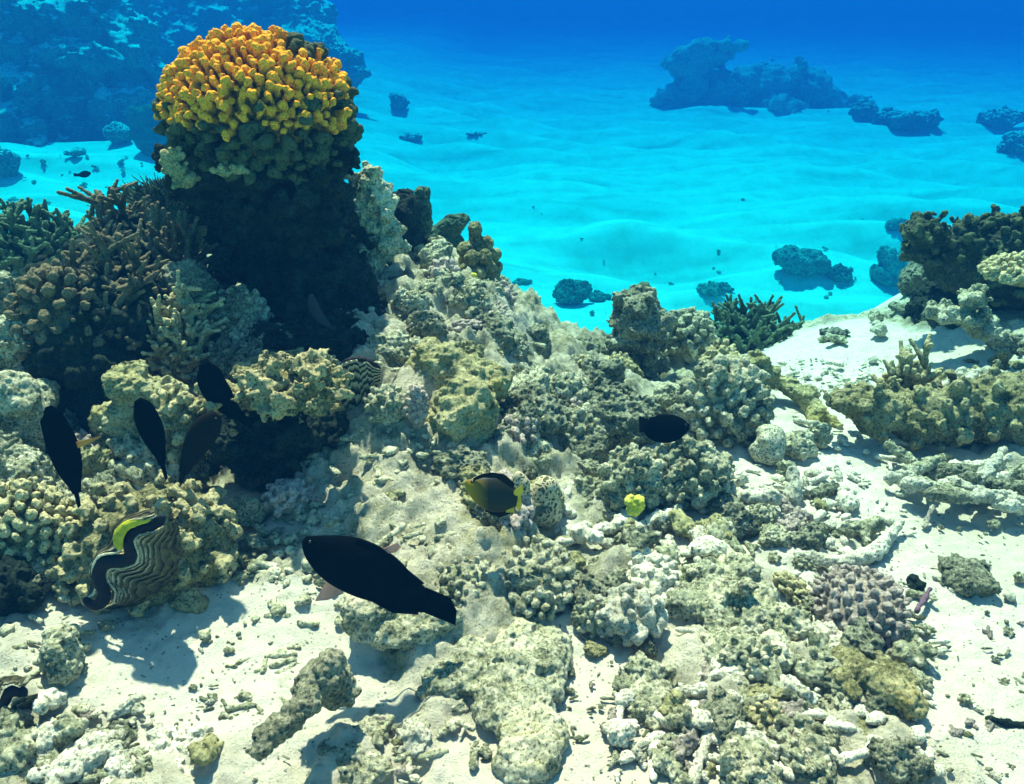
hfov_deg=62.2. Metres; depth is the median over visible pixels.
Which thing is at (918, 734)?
coral crumbs
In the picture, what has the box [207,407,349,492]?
reef rock
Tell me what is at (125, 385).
reef rock
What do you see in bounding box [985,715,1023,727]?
cucumber
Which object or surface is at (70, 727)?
coral fragment
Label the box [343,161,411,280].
coral
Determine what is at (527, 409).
reef rock
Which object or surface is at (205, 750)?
coral fragment
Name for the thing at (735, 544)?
coral fragment
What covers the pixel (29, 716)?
coral fragment
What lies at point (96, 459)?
reef rock
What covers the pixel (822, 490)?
coral fragment
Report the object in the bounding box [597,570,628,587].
reef rock
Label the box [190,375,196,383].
reef rock
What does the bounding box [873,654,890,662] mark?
coral fragment
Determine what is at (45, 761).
coral fragment
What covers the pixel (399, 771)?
pebble
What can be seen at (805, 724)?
coral fragment
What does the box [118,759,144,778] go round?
coral fragment
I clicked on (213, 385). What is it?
fish
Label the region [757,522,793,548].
reef rock
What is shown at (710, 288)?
reef rock
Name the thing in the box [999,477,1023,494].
coral branch
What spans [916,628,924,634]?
pebble
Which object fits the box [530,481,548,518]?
reef rock
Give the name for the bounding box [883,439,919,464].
coral fragment
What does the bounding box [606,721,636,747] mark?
coral fragment
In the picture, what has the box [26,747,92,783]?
coral fragment
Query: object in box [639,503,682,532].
coral fragment
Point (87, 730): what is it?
coral fragment
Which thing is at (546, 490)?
brain coral
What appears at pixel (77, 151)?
reef rock
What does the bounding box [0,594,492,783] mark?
coral crumbs
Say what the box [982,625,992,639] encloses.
pebble
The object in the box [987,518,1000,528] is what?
pebble
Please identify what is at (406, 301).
reef rock
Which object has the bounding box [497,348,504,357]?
reef rock
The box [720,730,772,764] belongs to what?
coral fragment
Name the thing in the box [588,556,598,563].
coral fragment
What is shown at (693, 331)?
knobby coral
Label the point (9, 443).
coral fragment
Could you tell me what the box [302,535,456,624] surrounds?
fish
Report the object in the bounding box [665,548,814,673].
reef rock
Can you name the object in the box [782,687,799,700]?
coral fragment
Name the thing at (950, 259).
knobby coral
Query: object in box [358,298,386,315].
reef rock
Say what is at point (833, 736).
coral fragment
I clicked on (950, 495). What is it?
coral branch
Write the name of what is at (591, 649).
reef rock
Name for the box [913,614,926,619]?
pebble
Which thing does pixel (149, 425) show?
fish
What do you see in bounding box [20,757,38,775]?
coral fragment
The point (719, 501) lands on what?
reef rock
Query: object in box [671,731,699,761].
coral fragment
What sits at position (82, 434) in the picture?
reef rock
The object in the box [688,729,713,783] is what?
coral fragment
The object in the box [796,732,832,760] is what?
coral fragment
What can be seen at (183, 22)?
distant reef
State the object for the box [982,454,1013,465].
coral branch
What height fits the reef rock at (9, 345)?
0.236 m
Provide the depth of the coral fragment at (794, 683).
1.42 m
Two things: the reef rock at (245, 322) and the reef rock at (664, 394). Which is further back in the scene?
the reef rock at (664, 394)
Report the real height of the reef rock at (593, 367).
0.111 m
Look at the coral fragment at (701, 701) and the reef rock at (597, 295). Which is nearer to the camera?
the coral fragment at (701, 701)
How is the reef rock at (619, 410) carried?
on the seabed
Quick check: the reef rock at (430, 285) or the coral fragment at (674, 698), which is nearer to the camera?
the coral fragment at (674, 698)
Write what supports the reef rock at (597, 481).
on the seabed
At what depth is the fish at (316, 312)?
1.96 m
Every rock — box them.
[0,146,20,177]
[0,270,14,315]
[0,315,32,371]
[0,370,59,453]
[0,430,56,485]
[0,554,45,616]
[2,214,215,432]
[18,548,61,592]
[37,622,85,686]
[51,474,60,491]
[57,477,99,519]
[63,147,85,156]
[63,407,79,429]
[73,429,100,446]
[80,445,117,476]
[87,359,189,442]
[88,430,113,448]
[93,467,118,486]
[97,716,137,743]
[102,121,129,144]
[105,433,179,490]
[126,104,166,155]
[142,722,213,776]
[157,259,223,349]
[182,347,354,422]
[182,459,221,484]
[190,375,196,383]
[191,362,203,376]
[200,322,292,383]
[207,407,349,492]
[214,315,256,344]
[227,495,269,527]
[245,309,375,361]
[306,713,393,783]
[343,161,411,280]
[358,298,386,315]
[365,329,421,367]
[388,92,409,109]
[388,275,400,280]
[390,285,433,313]
[392,188,426,253]
[395,716,431,759]
[399,133,421,140]
[403,235,454,261]
[404,309,448,337]
[413,278,444,296]
[415,684,469,713]
[417,268,507,313]
[418,248,447,269]
[427,257,460,280]
[430,444,491,481]
[447,319,482,332]
[448,333,463,341]
[458,463,489,512]
[460,340,484,357]
[463,306,525,354]
[466,131,486,135]
[467,282,488,292]
[471,450,487,460]
[471,504,499,528]
[483,300,509,317]
[490,468,534,535]
[492,422,513,438]
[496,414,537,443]
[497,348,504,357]
[499,385,534,415]
[500,275,509,284]
[500,280,517,305]
[500,419,552,472]
[501,399,540,438]
[508,365,549,392]
[509,362,535,376]
[510,339,531,360]
[512,278,531,285]
[515,370,559,398]
[522,465,538,480]
[526,324,550,358]
[527,381,570,439]
[529,480,564,507]
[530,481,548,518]
[533,402,544,423]
[548,369,592,401]
[552,278,592,303]
[557,430,608,462]
[560,398,570,407]
[566,406,607,443]
[567,398,581,407]
[570,376,661,449]
[570,572,608,605]
[571,354,580,363]
[571,596,608,640]
[572,399,596,417]
[575,337,619,355]
[577,354,590,368]
[577,458,601,477]
[581,356,625,381]
[583,640,608,657]
[587,289,611,301]
[593,475,626,512]
[596,507,618,522]
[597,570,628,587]
[605,351,633,371]
[608,633,627,647]
[610,376,622,385]
[612,650,676,731]
[619,566,628,572]
[628,357,643,376]
[637,281,650,288]
[638,635,657,657]
[652,512,671,534]
[653,382,680,411]
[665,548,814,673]
[688,501,711,512]
[695,513,733,540]
[696,281,734,296]
[698,685,746,739]
[699,658,709,680]
[704,492,743,516]
[716,744,785,783]
[721,502,762,540]
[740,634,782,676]
[746,682,785,700]
[749,503,778,526]
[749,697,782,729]
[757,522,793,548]
[761,625,775,630]
[768,727,832,783]
[772,244,831,276]
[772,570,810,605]
[777,514,807,534]
[785,429,818,459]
[791,520,829,551]
[791,556,819,572]
[800,589,818,610]
[807,420,833,449]
[812,645,841,672]
[813,620,842,644]
[819,326,850,341]
[824,688,857,709]
[827,262,853,281]
[831,645,928,719]
[838,616,882,659]
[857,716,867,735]
[866,735,935,783]
[869,245,908,286]
[885,217,905,230]
[888,705,911,719]
[897,261,934,296]
[901,281,941,318]
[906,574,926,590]
[909,666,933,691]
[937,552,1001,598]
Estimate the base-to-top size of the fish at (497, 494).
0.099 m
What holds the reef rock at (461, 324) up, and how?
on the seabed
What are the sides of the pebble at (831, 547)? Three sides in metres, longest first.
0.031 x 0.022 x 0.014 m
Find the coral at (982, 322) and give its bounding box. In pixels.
[921,283,1023,354]
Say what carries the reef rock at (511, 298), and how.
on the seabed
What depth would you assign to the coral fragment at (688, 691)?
1.43 m
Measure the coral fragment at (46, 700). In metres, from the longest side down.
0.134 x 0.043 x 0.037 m
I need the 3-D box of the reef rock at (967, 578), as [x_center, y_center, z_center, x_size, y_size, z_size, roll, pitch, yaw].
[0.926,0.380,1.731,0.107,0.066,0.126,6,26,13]
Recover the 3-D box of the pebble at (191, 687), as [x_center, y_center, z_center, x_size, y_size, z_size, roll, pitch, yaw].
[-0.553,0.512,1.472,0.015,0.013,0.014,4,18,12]
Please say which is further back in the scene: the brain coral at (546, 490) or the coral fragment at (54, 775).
the brain coral at (546, 490)
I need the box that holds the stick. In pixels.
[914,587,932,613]
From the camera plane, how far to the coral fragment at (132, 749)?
1.34 m
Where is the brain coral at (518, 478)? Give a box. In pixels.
[511,471,530,503]
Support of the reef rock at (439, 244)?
on the seabed
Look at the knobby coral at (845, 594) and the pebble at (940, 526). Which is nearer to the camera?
the knobby coral at (845, 594)
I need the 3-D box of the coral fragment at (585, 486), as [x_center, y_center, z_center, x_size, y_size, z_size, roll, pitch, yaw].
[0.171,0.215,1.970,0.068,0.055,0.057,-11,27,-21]
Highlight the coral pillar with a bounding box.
[151,22,387,323]
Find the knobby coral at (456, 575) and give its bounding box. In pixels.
[434,556,494,607]
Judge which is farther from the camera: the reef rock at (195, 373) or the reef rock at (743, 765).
the reef rock at (195, 373)
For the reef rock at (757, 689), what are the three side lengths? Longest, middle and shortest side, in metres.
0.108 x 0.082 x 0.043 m
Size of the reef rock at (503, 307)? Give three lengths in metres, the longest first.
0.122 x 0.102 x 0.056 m
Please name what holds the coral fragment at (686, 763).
on the seabed
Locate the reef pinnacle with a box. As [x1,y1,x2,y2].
[603,284,681,381]
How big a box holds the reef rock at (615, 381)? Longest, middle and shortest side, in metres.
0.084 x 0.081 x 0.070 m
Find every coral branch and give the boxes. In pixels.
[883,469,922,485]
[899,476,932,493]
[901,451,952,475]
[912,475,941,485]
[919,461,971,474]
[922,484,971,504]
[923,464,997,481]
[923,487,972,502]
[927,481,961,499]
[929,499,982,504]
[937,459,986,483]
[947,475,1004,501]
[948,459,1006,471]
[956,471,983,483]
[970,489,1023,504]
[976,446,1007,485]
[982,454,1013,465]
[985,475,1016,490]
[991,499,1021,512]
[993,471,1010,478]
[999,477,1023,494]
[1004,466,1023,479]
[1007,461,1023,477]
[1007,495,1023,515]
[1015,495,1023,503]
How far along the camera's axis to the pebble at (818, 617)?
1.61 m
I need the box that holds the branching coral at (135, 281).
[60,218,186,363]
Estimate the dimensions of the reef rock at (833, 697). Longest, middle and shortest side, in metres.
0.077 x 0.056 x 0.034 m
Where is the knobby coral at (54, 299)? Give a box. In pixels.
[3,258,114,360]
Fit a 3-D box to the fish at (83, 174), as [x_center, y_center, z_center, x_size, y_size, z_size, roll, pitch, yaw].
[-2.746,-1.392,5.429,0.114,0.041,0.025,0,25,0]
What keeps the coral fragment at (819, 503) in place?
on the seabed
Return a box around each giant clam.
[0,675,37,709]
[82,507,180,609]
[336,356,380,411]
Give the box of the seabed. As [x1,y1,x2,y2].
[0,10,1023,783]
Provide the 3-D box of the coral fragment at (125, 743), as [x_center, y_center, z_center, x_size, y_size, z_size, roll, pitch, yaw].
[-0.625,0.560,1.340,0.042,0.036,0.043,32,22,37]
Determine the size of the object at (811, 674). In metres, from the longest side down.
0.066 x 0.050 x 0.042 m
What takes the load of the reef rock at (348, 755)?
on the seabed
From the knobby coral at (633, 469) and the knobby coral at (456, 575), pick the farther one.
the knobby coral at (633, 469)
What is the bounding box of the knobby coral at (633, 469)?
[595,442,665,509]
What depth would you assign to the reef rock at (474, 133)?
26.74 m
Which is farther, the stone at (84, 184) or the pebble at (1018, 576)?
the stone at (84, 184)
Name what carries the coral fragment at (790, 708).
on the coral crumbs at (918, 734)
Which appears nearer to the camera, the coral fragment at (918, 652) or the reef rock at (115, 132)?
the coral fragment at (918, 652)
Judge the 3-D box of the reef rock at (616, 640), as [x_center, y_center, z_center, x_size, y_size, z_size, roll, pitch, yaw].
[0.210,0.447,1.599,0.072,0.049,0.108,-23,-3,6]
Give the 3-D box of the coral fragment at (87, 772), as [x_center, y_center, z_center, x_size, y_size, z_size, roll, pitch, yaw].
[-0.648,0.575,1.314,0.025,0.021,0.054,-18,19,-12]
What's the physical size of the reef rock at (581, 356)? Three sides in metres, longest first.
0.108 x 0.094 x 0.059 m
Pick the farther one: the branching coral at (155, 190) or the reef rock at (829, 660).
the branching coral at (155, 190)
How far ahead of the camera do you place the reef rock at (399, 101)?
30.65 m
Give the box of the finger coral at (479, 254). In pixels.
[457,221,502,280]
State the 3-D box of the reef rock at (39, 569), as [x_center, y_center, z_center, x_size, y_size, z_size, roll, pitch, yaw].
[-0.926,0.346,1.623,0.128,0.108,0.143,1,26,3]
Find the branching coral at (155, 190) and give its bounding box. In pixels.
[87,172,209,255]
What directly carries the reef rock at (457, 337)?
on the seabed
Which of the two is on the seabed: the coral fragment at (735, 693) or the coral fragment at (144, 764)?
the coral fragment at (735, 693)
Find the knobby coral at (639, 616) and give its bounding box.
[594,582,668,646]
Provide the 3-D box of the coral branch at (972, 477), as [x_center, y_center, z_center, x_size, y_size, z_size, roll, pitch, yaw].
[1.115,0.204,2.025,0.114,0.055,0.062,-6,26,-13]
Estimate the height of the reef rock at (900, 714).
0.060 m
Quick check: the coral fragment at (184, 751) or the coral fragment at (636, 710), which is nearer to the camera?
the coral fragment at (184, 751)
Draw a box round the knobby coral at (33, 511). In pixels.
[0,476,79,565]
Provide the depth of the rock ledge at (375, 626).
1.50 m
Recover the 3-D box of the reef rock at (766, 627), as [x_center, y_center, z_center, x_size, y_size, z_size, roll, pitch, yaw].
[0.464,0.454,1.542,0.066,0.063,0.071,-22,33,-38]
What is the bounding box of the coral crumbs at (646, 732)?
[128,358,1023,783]
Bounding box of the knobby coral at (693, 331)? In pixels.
[661,306,720,364]
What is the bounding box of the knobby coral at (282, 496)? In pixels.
[260,477,314,517]
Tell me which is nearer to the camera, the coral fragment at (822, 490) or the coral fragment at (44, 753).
the coral fragment at (44, 753)
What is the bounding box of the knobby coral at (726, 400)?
[666,354,775,447]
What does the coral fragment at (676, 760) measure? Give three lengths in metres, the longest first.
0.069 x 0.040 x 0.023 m
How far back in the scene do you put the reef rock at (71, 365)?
1.97 m
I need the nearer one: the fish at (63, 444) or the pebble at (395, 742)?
the pebble at (395, 742)
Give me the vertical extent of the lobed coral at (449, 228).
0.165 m
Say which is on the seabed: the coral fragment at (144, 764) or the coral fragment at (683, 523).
the coral fragment at (683, 523)
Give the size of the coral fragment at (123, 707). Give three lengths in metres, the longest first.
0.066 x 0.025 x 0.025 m
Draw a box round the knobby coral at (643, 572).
[626,547,682,599]
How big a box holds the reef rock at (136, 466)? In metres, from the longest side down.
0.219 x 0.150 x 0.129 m
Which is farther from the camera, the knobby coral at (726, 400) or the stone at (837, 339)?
the stone at (837, 339)
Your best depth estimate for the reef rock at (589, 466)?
2.03 m
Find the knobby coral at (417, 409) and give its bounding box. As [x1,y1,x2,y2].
[403,383,428,430]
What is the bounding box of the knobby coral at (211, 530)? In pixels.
[44,469,247,617]
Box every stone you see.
[7,197,18,201]
[79,182,87,186]
[817,335,826,342]
[824,333,847,343]
[868,310,883,321]
[869,320,887,336]
[888,301,904,312]
[904,344,911,351]
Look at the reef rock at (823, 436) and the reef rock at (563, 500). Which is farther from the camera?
the reef rock at (823, 436)
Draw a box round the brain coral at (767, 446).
[748,424,785,465]
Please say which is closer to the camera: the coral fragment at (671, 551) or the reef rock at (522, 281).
the coral fragment at (671, 551)
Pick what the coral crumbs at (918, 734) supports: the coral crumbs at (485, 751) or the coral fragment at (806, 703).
the coral fragment at (806, 703)
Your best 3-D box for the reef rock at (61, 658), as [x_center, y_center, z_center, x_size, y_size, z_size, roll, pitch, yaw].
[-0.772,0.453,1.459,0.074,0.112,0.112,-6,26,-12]
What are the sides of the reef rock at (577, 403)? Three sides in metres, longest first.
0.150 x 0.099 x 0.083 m
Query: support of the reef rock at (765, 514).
on the seabed
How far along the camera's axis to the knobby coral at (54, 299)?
1.93 m
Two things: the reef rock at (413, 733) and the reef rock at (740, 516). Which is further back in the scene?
the reef rock at (740, 516)
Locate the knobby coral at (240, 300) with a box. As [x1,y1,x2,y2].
[208,284,274,334]
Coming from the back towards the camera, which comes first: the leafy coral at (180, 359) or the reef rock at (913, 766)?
the leafy coral at (180, 359)
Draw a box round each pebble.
[97,619,114,631]
[188,684,196,690]
[205,698,217,705]
[372,713,385,720]
[390,739,401,745]
[391,725,399,732]
[393,762,415,775]
[563,686,574,693]
[567,671,575,677]
[767,552,780,561]
[793,604,806,610]
[800,609,812,618]
[814,613,822,620]
[824,545,836,550]
[905,589,937,601]
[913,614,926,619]
[915,623,936,636]
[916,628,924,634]
[932,576,940,581]
[937,524,944,529]
[948,724,965,736]
[957,693,972,706]
[964,717,978,728]
[966,694,983,711]
[977,774,984,783]
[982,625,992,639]
[985,715,999,731]
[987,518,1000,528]
[988,770,1001,781]
[990,655,1000,663]
[998,677,1009,685]
[1003,589,1016,602]
[1003,626,1015,636]
[1006,762,1015,768]
[1013,571,1023,582]
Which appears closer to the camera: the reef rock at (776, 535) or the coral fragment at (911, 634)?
the coral fragment at (911, 634)
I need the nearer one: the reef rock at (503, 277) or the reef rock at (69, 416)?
the reef rock at (69, 416)
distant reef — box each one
[0,0,165,146]
[124,0,339,64]
[281,14,371,97]
[649,35,871,112]
[848,99,879,120]
[871,106,943,130]
[976,105,1023,130]
[996,131,1023,155]
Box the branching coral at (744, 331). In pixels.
[695,294,804,353]
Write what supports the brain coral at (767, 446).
on the seabed
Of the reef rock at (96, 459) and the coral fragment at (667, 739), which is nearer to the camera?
the coral fragment at (667, 739)
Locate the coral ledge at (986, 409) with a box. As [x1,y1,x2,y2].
[816,347,1023,452]
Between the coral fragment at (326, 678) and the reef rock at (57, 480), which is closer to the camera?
the coral fragment at (326, 678)
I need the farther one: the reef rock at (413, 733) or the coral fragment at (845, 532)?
the coral fragment at (845, 532)
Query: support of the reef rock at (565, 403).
on the seabed
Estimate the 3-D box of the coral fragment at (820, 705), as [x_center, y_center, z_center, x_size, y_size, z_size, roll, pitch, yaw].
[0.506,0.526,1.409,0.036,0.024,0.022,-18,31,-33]
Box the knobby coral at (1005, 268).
[977,250,1023,286]
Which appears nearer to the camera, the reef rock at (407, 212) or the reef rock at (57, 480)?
the reef rock at (57, 480)
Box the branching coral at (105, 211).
[56,179,151,235]
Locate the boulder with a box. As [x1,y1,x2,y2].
[404,336,512,443]
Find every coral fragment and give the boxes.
[0,437,19,451]
[0,706,25,728]
[0,712,38,773]
[0,770,18,776]
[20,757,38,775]
[23,709,33,721]
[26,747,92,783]
[26,760,49,783]
[32,687,69,714]
[33,721,60,752]
[37,747,58,757]
[38,746,58,762]
[41,717,55,724]
[41,759,49,763]
[45,733,85,783]
[51,712,88,748]
[65,731,105,748]
[66,728,125,750]
[79,709,95,721]
[80,739,121,772]
[82,727,91,735]
[82,769,92,776]
[93,765,104,783]
[100,743,127,783]
[106,693,142,722]
[106,731,131,760]
[108,733,128,748]
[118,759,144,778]
[128,745,145,754]
[133,755,152,777]
[176,746,189,757]
[187,732,223,766]
[248,648,361,761]
[559,521,603,545]
[570,551,586,566]
[573,471,595,496]
[584,493,593,510]
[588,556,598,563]
[593,511,632,534]
[599,538,613,548]
[601,720,618,734]
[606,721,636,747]
[607,707,616,719]
[608,750,619,767]
[612,688,635,706]
[613,532,622,544]
[618,517,634,532]
[620,508,644,531]
[620,524,642,551]
[627,701,646,719]
[628,526,660,551]
[628,741,646,764]
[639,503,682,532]
[648,743,684,778]
[650,746,687,769]
[653,544,678,570]
[654,539,679,550]
[658,689,685,716]
[658,732,680,750]
[663,704,697,733]
[666,762,699,783]
[668,508,695,541]
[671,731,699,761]
[674,498,689,512]
[678,684,707,698]
[683,760,692,771]
[684,728,701,751]
[685,535,714,556]
[686,727,698,735]
[687,525,705,539]
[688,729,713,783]
[691,707,713,730]
[697,699,705,707]
[698,720,752,734]
[701,770,709,782]
[703,517,744,540]
[705,762,715,777]
[706,538,730,558]
[709,654,720,670]
[709,664,745,680]
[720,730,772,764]
[725,535,745,553]
[725,689,743,703]
[726,625,763,633]
[726,675,741,683]
[730,473,748,486]
[730,485,782,505]
[734,470,748,478]
[740,689,768,723]
[740,728,781,758]
[742,683,751,689]
[743,541,760,555]
[743,706,756,720]
[746,653,788,701]
[748,673,761,680]
[753,722,769,734]
[769,739,780,744]
[772,753,779,760]
[776,460,797,477]
[776,714,824,735]
[779,674,813,699]
[779,698,808,718]
[780,495,792,506]
[781,504,813,522]
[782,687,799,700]
[783,466,803,506]
[792,519,904,568]
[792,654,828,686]
[796,698,813,711]
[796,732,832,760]
[798,627,819,643]
[802,476,808,486]
[802,485,827,497]
[803,630,830,660]
[807,751,837,783]
[808,482,839,499]
[810,702,826,711]
[813,497,828,509]
[815,627,836,634]
[823,672,840,692]
[823,728,842,750]
[830,527,854,538]
[830,747,845,766]
[832,754,836,773]
[833,465,842,481]
[836,490,859,513]
[838,515,885,545]
[862,688,887,712]
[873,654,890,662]
[881,706,896,715]
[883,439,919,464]
[885,638,937,670]
[893,746,924,771]
[902,627,919,642]
[921,504,935,528]
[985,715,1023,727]
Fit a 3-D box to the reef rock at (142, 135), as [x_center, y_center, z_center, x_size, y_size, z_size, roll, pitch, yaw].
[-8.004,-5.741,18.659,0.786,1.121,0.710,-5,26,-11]
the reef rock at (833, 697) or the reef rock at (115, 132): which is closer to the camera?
the reef rock at (833, 697)
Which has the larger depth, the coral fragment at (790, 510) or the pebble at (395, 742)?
the coral fragment at (790, 510)
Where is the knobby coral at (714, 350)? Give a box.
[698,338,741,361]
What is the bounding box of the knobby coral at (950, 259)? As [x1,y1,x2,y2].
[899,203,1023,328]
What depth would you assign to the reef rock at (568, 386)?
2.20 m
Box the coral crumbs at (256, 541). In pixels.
[231,306,609,627]
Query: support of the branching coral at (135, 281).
on the reef rock at (71, 365)
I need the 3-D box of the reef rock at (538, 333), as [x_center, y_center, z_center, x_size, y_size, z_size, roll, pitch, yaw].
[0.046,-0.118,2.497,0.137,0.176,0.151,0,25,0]
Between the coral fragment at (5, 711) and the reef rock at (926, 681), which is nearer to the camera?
the coral fragment at (5, 711)
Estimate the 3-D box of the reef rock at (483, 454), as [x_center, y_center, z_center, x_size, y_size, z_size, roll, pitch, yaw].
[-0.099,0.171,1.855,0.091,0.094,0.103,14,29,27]
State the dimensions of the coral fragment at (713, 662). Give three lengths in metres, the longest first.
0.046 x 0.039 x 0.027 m
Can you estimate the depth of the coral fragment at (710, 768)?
1.30 m
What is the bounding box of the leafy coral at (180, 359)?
[141,270,226,385]
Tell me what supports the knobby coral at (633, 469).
on the seabed
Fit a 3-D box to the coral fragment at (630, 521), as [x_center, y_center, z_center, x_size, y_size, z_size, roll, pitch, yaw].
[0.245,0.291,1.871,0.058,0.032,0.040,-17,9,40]
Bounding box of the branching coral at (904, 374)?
[870,333,943,390]
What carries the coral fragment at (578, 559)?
on the seabed
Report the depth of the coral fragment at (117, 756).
1.30 m
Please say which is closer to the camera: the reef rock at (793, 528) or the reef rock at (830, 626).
the reef rock at (830, 626)
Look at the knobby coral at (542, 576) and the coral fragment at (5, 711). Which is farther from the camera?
the knobby coral at (542, 576)
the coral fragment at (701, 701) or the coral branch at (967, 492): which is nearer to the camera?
the coral fragment at (701, 701)
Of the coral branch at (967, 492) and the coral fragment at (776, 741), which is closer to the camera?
the coral fragment at (776, 741)
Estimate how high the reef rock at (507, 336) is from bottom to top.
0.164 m
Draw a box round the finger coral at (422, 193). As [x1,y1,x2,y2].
[414,186,432,236]
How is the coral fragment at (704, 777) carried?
on the seabed
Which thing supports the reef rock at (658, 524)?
on the seabed
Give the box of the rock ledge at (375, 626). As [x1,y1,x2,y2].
[340,593,462,650]
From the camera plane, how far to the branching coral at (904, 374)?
2.29 m
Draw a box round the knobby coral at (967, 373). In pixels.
[942,366,1005,385]
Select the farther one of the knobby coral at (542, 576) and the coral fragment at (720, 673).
the knobby coral at (542, 576)
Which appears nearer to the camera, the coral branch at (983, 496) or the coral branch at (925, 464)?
the coral branch at (983, 496)
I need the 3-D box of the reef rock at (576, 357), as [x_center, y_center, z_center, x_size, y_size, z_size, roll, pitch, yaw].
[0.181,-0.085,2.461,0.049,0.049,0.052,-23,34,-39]
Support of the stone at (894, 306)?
on the seabed
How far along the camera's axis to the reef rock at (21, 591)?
1.54 m
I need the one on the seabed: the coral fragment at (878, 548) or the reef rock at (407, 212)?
the coral fragment at (878, 548)
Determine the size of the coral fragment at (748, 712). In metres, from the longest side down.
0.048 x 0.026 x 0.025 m
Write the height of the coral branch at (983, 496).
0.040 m
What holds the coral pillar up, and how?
on the seabed
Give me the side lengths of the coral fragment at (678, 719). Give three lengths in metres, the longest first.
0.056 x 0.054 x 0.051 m
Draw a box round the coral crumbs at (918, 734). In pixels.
[555,354,950,783]
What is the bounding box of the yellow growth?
[624,494,644,516]
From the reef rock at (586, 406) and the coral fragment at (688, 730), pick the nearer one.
the coral fragment at (688, 730)
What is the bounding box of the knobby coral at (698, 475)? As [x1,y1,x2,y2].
[646,435,734,509]
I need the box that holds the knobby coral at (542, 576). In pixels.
[495,529,579,621]
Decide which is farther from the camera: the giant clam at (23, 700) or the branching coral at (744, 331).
the branching coral at (744, 331)
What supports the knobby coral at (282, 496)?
on the seabed
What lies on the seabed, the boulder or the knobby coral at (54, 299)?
the boulder
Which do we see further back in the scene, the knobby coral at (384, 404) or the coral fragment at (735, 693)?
the knobby coral at (384, 404)
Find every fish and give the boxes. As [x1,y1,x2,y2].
[40,405,100,507]
[73,171,90,177]
[132,398,167,479]
[178,411,221,485]
[196,361,253,428]
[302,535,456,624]
[308,295,335,330]
[464,472,522,516]
[639,414,689,442]
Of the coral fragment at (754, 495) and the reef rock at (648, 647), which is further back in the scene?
the coral fragment at (754, 495)
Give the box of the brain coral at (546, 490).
[530,475,561,530]
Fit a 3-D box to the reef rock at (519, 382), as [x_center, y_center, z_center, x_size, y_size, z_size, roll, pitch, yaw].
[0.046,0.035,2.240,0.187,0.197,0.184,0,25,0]
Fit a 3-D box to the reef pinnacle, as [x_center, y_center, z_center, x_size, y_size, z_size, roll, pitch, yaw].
[0.407,-0.161,2.690,0.239,0.360,0.211,0,25,0]
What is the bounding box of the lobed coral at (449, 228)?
[427,213,469,248]
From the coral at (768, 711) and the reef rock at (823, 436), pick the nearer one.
the coral at (768, 711)
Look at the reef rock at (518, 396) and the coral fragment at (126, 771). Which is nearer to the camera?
the coral fragment at (126, 771)
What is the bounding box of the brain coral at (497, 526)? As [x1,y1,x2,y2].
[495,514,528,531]
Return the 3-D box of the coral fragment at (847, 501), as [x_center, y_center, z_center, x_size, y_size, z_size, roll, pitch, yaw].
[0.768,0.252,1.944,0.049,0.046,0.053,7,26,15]
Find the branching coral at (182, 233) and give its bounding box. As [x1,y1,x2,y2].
[139,197,229,289]
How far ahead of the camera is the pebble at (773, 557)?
1.77 m
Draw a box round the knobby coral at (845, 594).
[809,563,912,649]
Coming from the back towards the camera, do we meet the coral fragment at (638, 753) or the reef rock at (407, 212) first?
the reef rock at (407, 212)
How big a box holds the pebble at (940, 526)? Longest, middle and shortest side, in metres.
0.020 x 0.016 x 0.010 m
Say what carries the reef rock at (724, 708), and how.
on the seabed
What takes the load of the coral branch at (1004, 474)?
on the coral branch at (943, 480)
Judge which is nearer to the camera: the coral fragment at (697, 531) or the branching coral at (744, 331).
the coral fragment at (697, 531)
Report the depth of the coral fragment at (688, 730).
1.36 m
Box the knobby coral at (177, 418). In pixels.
[150,381,208,472]
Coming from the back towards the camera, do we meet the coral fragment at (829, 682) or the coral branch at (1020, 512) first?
the coral branch at (1020, 512)
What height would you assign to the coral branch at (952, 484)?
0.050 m
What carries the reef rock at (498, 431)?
on the seabed
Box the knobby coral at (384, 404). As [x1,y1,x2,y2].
[363,383,408,425]
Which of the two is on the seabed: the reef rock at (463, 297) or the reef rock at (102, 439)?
the reef rock at (463, 297)
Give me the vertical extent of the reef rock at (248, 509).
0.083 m
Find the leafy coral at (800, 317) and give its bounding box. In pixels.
[794,305,804,320]
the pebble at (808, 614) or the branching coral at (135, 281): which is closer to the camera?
the pebble at (808, 614)
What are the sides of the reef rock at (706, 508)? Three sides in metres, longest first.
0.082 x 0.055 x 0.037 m
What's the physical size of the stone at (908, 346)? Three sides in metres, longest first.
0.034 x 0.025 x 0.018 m
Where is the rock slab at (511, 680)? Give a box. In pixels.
[419,612,573,783]
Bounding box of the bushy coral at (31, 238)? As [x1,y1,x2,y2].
[0,197,86,276]
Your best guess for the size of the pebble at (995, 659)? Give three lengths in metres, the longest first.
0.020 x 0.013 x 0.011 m
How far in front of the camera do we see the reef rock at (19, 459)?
1.73 m
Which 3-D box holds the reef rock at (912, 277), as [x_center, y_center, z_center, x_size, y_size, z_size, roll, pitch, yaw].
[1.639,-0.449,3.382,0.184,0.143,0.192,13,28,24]
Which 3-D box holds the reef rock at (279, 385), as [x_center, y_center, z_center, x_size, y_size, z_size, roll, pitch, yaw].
[-0.504,0.003,1.888,0.362,0.286,0.410,0,25,0]
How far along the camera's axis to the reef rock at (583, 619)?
1.57 m
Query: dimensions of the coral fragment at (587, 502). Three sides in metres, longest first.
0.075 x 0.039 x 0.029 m

